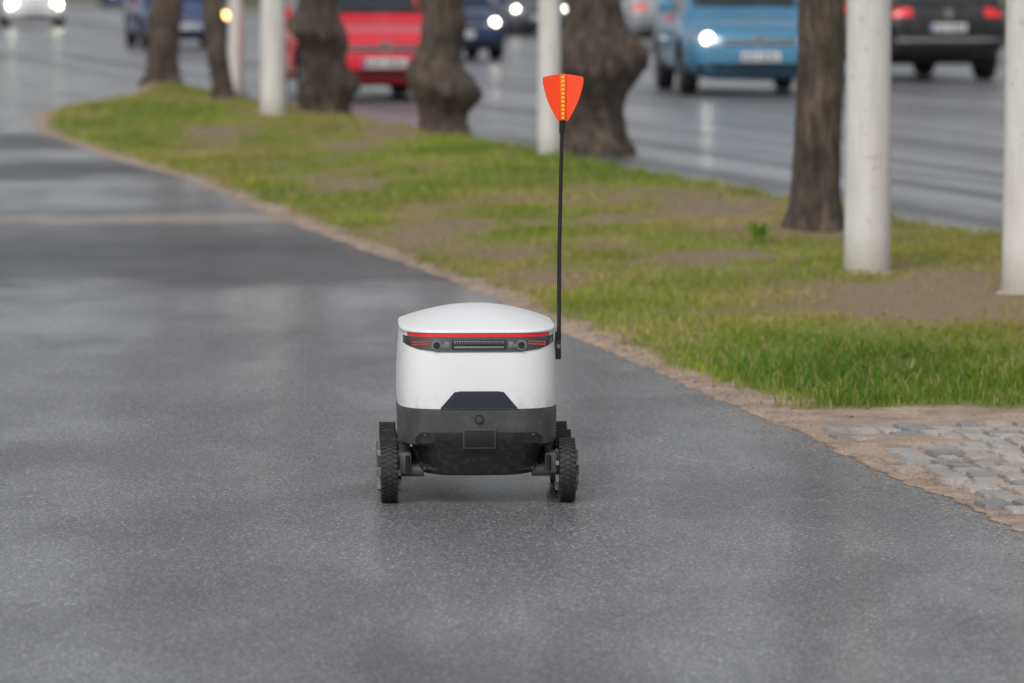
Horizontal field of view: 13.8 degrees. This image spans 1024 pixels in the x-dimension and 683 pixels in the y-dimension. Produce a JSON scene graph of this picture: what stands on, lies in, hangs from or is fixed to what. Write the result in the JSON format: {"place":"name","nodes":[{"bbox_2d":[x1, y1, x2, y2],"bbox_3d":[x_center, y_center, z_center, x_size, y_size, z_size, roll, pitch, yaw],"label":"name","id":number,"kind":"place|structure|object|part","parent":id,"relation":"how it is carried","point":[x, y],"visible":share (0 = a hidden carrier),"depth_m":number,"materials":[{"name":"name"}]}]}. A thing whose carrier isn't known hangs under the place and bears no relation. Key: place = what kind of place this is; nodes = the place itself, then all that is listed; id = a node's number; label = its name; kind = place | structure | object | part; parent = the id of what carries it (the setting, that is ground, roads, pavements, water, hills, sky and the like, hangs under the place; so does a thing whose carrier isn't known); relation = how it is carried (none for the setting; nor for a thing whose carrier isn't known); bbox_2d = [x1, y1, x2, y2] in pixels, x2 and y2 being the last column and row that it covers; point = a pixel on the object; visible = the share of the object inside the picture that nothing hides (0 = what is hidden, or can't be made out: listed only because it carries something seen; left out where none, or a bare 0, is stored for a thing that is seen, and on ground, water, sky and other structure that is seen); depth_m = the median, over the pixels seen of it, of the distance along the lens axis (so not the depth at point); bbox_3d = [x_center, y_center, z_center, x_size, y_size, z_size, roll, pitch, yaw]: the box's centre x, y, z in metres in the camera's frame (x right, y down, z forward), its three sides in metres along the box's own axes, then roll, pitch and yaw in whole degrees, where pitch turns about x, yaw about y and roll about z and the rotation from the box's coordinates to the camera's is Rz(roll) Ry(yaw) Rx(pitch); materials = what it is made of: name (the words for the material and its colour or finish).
{"place":"outdoors","nodes":[
{"label":"outdoors","id":0,"kind":"place"},
{"bbox_2d":[0,7,1004,233],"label":"road","id":1,"kind":"structure","parent":0,"point":[947,163],"depth_m":45.37,"materials":[{"name":"grey asphalt"}]},
{"bbox_2d":[0,0,64,26],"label":"hatchback car","id":2,"kind":"object","parent":1,"relation":"on","point":[53,11],"visible":1,"depth_m":121.60,"materials":[{"name":"white paint"}]},
{"bbox_2d":[99,0,126,6],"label":"hatchback car","id":3,"kind":"object","parent":1,"relation":"on","point":[107,3],"visible":0.56,"depth_m":187.36,"materials":[{"name":"white paint"}]},
{"bbox_2d":[124,0,228,47],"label":"hatchback car","id":4,"kind":"object","parent":1,"relation":"on","point":[136,13],"visible":0.54,"depth_m":86.13,"materials":[{"name":"blue paint"}]},
{"bbox_2d":[285,0,421,93],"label":"hatchback car","id":5,"kind":"object","parent":1,"relation":"on","point":[384,39],"visible":0.35,"depth_m":49.77,"materials":[{"name":"red paint"}]},
{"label":"windows","id":6,"kind":"part","parent":5,"relation":"part of","materials":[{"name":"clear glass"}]},
{"bbox_2d":[462,0,507,59],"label":"hatchback car","id":7,"kind":"object","parent":1,"relation":"on","point":[485,27],"visible":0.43,"depth_m":73.71,"materials":[{"name":"blue paint"}]},
{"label":"windows","id":8,"kind":"part","parent":7,"relation":"part of","materials":[{"name":"black glass"}]},
{"bbox_2d":[23,14,1004,133],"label":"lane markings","id":9,"kind":"object","parent":1,"relation":"on","point":[700,80],"visible":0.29,"depth_m":57.95,"materials":[{"name":"paint"}]},
{"bbox_2d":[491,0,566,35],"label":"hatchback car","id":10,"kind":"object","parent":1,"relation":"on","point":[519,14],"visible":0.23,"depth_m":103.64,"materials":[{"name":"grey paint"}]},
{"bbox_2d":[621,0,658,38],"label":"hatchback car","id":11,"kind":"object","parent":1,"relation":"on","point":[640,16],"visible":0.09,"depth_m":85.60,"materials":[{"name":"silver metal"}]},
{"bbox_2d":[654,0,797,93],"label":"hatchback car","id":12,"kind":"object","parent":1,"relation":"on","point":[694,40],"visible":0.76,"depth_m":52.17,"materials":[{"name":"blue paint"}]},
{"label":"windows","id":13,"kind":"part","parent":12,"relation":"part of","materials":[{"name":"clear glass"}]},
{"bbox_2d":[844,0,1005,79],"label":"suv car","id":14,"kind":"object","parent":1,"relation":"on","point":[927,36],"visible":0.51,"depth_m":58.97,"materials":[{"name":"grey paint"}]},
{"bbox_2d":[0,0,1005,58],"bbox_3d":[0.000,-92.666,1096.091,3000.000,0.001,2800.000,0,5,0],"label":"ground","id":15,"kind":"structure","parent":0,"point":[252,4],"depth_m":228.60,"materials":[{"name":"grey"}]},
{"bbox_2d":[64,4,1004,64],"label":"kerb","id":16,"kind":"structure","parent":15,"relation":"on","point":[1001,60],"depth_m":106.62,"materials":[{"name":"stone"}]},
{"bbox_2d":[185,87,999,236],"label":"verge kerb","id":17,"kind":"structure","parent":15,"relation":"on","point":[912,220],"depth_m":24.74,"materials":[{"name":"concrete"}]},
{"bbox_2d":[0,59,1023,682],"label":"footpath","id":18,"kind":"structure","parent":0,"point":[182,499],"depth_m":11.66,"materials":[{"name":"grey asphalt"}]},
{"bbox_2d":[376,74,583,501],"bbox_3d":[-0.096,-0.164,12.005,0.576,1.190,0.659,0,5,-2],"label":"delivery robot","id":19,"kind":"object","parent":18,"relation":"on","point":[476,388],"visible":1,"depth_m":11.74,"materials":[{"name":"white plastic"}]},
{"bbox_2d":[791,426,1023,531],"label":"sand bed","id":20,"kind":"object","parent":18,"relation":"on","point":[875,448],"visible":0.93,"depth_m":12.91,"materials":[{"name":"beige sand"}]},
{"bbox_2d":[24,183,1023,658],"bbox_3d":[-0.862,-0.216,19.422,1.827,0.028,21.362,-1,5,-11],"label":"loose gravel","id":21,"kind":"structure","parent":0,"point":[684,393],"depth_m":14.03,"materials":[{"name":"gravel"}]},
{"bbox_2d":[31,82,1023,430],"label":"soil","id":22,"kind":"structure","parent":0,"point":[907,306],"depth_m":21.09,"materials":[{"name":"soil"}]},
{"bbox_2d":[138,0,183,88],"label":"linden tree","id":23,"kind":"object","parent":22,"relation":"on","point":[163,27],"visible":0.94,"depth_m":53.91,"materials":[{"name":"brown plant"}]},
{"bbox_2d":[203,0,237,98],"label":"linden tree","id":24,"kind":"object","parent":22,"relation":"on","point":[222,87],"visible":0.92,"depth_m":47.29,"materials":[{"name":"brown plant"}]},
{"bbox_2d":[229,0,247,95],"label":"flagpole","id":25,"kind":"object","parent":22,"relation":"on","point":[236,36],"visible":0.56,"depth_m":52.21,"materials":[{"name":"white metal"}]},
{"bbox_2d":[260,0,286,114],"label":"post","id":26,"kind":"object","parent":22,"relation":"on","point":[272,62],"visible":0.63,"depth_m":41.81,"materials":[{"name":"white paint"}]},
{"bbox_2d":[286,0,360,116],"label":"linden tree","id":27,"kind":"object","parent":22,"relation":"on","point":[319,34],"visible":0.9,"depth_m":42.86,"materials":[{"name":"brown plant"}]},
{"bbox_2d":[405,0,482,137],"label":"linden tree","id":28,"kind":"object","parent":22,"relation":"on","point":[445,91],"visible":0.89,"depth_m":37.16,"materials":[{"name":"brown plant"}]},
{"bbox_2d":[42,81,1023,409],"bbox_3d":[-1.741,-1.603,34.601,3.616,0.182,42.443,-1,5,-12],"label":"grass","id":29,"kind":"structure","parent":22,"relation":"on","point":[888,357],"depth_m":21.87,"materials":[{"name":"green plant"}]},
{"bbox_2d":[537,0,560,156],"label":"flagpole","id":30,"kind":"object","parent":22,"relation":"on","point":[549,37],"visible":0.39,"depth_m":32.87,"materials":[{"name":"white metal"}]},
{"bbox_2d":[561,0,649,156],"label":"linden tree","id":31,"kind":"object","parent":22,"relation":"on","point":[605,54],"visible":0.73,"depth_m":34.52,"materials":[{"name":"brown plant"}]},
{"bbox_2d":[201,174,1017,417],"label":"fallen leaves","id":32,"kind":"object","parent":22,"relation":"on","point":[726,306],"visible":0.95,"depth_m":19.52,"materials":[{"name":"brown plant"}]},
{"bbox_2d":[744,220,774,244],"bbox_3d":[1.288,-0.570,22.031,0.226,0.132,0.210,0,5,0],"label":"weed plant","id":33,"kind":"object","parent":22,"relation":"on","point":[757,233],"visible":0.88,"depth_m":22.00,"materials":[{"name":"green plant"}]},
{"bbox_2d":[781,0,844,232],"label":"linden tree","id":34,"kind":"object","parent":22,"relation":"on","point":[815,204],"visible":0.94,"depth_m":22.89,"materials":[{"name":"brown plant"}]},
{"bbox_2d":[840,0,894,274],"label":"flagpole","id":35,"kind":"object","parent":22,"relation":"on","point":[867,221],"visible":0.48,"depth_m":20.01,"materials":[{"name":"white paint"}]},
{"bbox_2d":[996,0,1023,294],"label":"flagpole","id":36,"kind":"object","parent":22,"relation":"on","point":[1013,231],"visible":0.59,"depth_m":18.73,"materials":[{"name":"white paint"}]},
{"bbox_2d":[63,0,1004,56],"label":"pavement","id":37,"kind":"structure","parent":0,"point":[1001,53],"depth_m":172.93,"materials":[{"name":"grey"}]},
{"bbox_2d":[823,420,1023,513],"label":"cobblestone paving","id":38,"kind":"structure","parent":0,"point":[985,471],"depth_m":12.83,"materials":[{"name":"stone"}]}
]}

